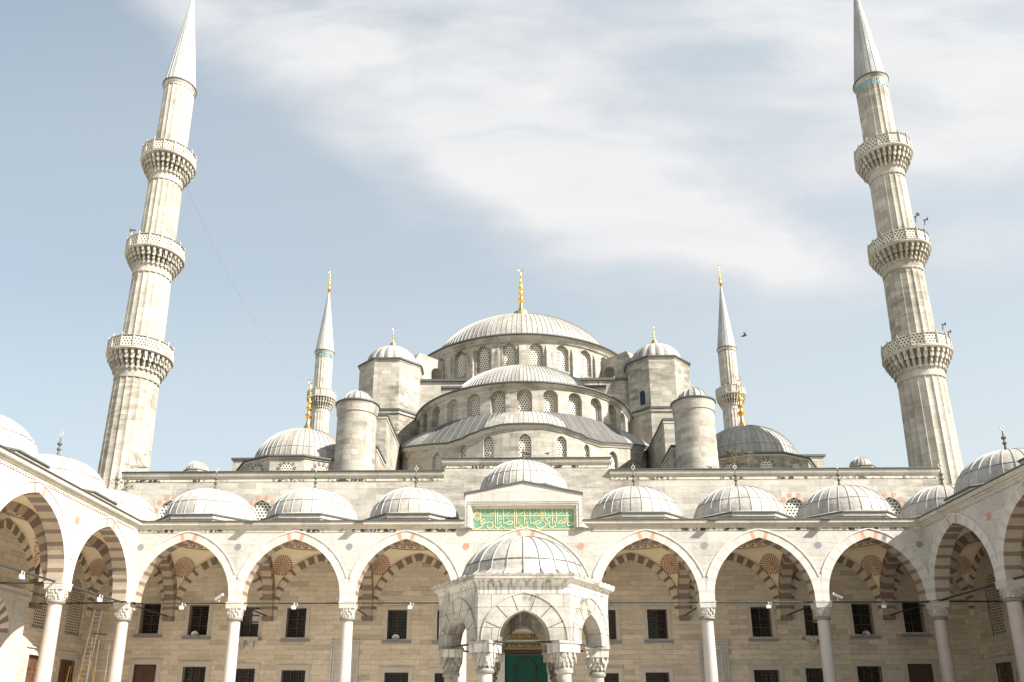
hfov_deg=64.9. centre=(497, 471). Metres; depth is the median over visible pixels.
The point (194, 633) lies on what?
sill loudspeaker
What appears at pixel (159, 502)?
window
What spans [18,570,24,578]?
floodlight
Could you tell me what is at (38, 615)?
window
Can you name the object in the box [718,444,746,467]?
dry shrub
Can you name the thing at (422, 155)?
sky
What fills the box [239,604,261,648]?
window
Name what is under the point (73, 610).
window
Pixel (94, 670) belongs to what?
scaffold
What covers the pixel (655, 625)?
window
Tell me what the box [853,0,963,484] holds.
minaret
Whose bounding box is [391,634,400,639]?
sill loudspeaker
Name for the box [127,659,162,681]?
window
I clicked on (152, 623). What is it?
window
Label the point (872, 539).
portico
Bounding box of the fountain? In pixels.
[432,536,614,681]
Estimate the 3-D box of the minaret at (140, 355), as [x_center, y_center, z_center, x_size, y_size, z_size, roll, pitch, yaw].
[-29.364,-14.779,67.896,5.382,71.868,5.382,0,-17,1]
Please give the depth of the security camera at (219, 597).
48.44 m
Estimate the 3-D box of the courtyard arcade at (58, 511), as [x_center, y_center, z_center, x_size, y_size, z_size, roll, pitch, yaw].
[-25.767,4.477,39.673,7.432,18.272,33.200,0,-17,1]
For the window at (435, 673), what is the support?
in the mosque
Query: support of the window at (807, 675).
in the mosque
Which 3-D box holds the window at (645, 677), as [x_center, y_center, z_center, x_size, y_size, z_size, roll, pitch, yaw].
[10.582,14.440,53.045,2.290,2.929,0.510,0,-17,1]
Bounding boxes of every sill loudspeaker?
[190,631,199,636]
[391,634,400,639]
[861,631,870,636]
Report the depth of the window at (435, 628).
54.50 m
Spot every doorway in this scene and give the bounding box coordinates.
[21,645,39,681]
[54,650,79,681]
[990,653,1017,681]
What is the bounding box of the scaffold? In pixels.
[66,633,113,681]
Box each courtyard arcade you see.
[0,414,142,681]
[917,424,1023,681]
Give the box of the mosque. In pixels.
[78,268,984,681]
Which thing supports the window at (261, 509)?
in the mosque
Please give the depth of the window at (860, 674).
53.03 m
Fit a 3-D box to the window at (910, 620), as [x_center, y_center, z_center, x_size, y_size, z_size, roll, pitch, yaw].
[27.882,9.831,54.034,1.950,2.580,0.580,0,-17,1]
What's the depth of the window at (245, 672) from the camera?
53.92 m
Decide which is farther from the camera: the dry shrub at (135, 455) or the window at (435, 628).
the dry shrub at (135, 455)
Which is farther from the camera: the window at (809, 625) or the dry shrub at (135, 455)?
the dry shrub at (135, 455)
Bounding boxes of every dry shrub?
[105,477,133,489]
[124,452,147,469]
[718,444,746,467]
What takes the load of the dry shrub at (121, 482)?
on the mosque
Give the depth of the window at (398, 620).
54.74 m
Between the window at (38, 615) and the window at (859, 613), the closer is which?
the window at (38, 615)
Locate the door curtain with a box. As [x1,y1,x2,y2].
[505,655,547,681]
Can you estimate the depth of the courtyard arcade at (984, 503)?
44.99 m
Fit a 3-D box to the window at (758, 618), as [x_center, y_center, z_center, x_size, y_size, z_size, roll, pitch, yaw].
[17.745,10.188,54.166,1.950,2.517,0.580,0,-17,1]
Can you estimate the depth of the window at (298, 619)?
54.96 m
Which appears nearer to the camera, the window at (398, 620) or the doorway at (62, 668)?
the doorway at (62, 668)
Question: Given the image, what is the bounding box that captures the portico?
[81,442,982,681]
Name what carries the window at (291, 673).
in the mosque
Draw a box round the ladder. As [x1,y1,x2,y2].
[77,610,102,681]
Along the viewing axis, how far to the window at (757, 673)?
53.11 m
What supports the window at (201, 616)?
in the mosque
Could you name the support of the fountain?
on the ground
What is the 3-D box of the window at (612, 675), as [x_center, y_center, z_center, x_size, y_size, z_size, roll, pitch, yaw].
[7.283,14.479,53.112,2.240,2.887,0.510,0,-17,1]
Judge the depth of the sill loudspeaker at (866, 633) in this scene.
53.52 m
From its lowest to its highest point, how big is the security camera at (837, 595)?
0.492 m
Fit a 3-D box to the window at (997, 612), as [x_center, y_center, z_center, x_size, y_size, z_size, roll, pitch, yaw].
[31.859,8.516,51.489,0.160,4.140,1.680,0,-17,1]
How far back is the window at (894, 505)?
56.63 m
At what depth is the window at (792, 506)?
56.77 m
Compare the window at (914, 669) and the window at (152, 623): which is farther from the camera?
the window at (152, 623)
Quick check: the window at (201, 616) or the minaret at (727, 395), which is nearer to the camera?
the window at (201, 616)
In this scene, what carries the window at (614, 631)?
in the mosque
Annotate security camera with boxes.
[214,593,223,600]
[832,593,843,599]
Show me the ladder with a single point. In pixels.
(84, 655)
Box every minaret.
[97,0,196,489]
[306,271,335,432]
[715,265,745,429]
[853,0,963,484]
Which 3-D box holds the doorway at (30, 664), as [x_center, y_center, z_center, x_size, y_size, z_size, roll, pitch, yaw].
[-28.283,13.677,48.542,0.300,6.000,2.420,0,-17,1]
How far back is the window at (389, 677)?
53.62 m
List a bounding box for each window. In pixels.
[30,591,47,631]
[63,579,84,638]
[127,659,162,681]
[132,600,162,637]
[154,496,176,517]
[177,661,211,681]
[181,602,213,638]
[235,663,260,681]
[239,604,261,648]
[248,495,274,519]
[276,665,310,681]
[280,604,310,641]
[379,667,413,681]
[382,606,410,642]
[429,668,444,681]
[432,607,438,643]
[604,668,623,681]
[608,606,621,643]
[640,667,674,681]
[643,606,673,642]
[746,603,778,640]
[747,665,784,681]
[781,492,806,517]
[799,603,831,648]
[799,663,823,681]
[847,600,880,638]
[850,661,887,681]
[882,492,903,514]
[897,598,931,636]
[901,658,938,681]
[984,574,1007,637]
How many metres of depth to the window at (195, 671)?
54.02 m
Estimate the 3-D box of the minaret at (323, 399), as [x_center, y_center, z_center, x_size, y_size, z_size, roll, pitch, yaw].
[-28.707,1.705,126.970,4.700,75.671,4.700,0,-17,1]
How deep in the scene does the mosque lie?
57.18 m

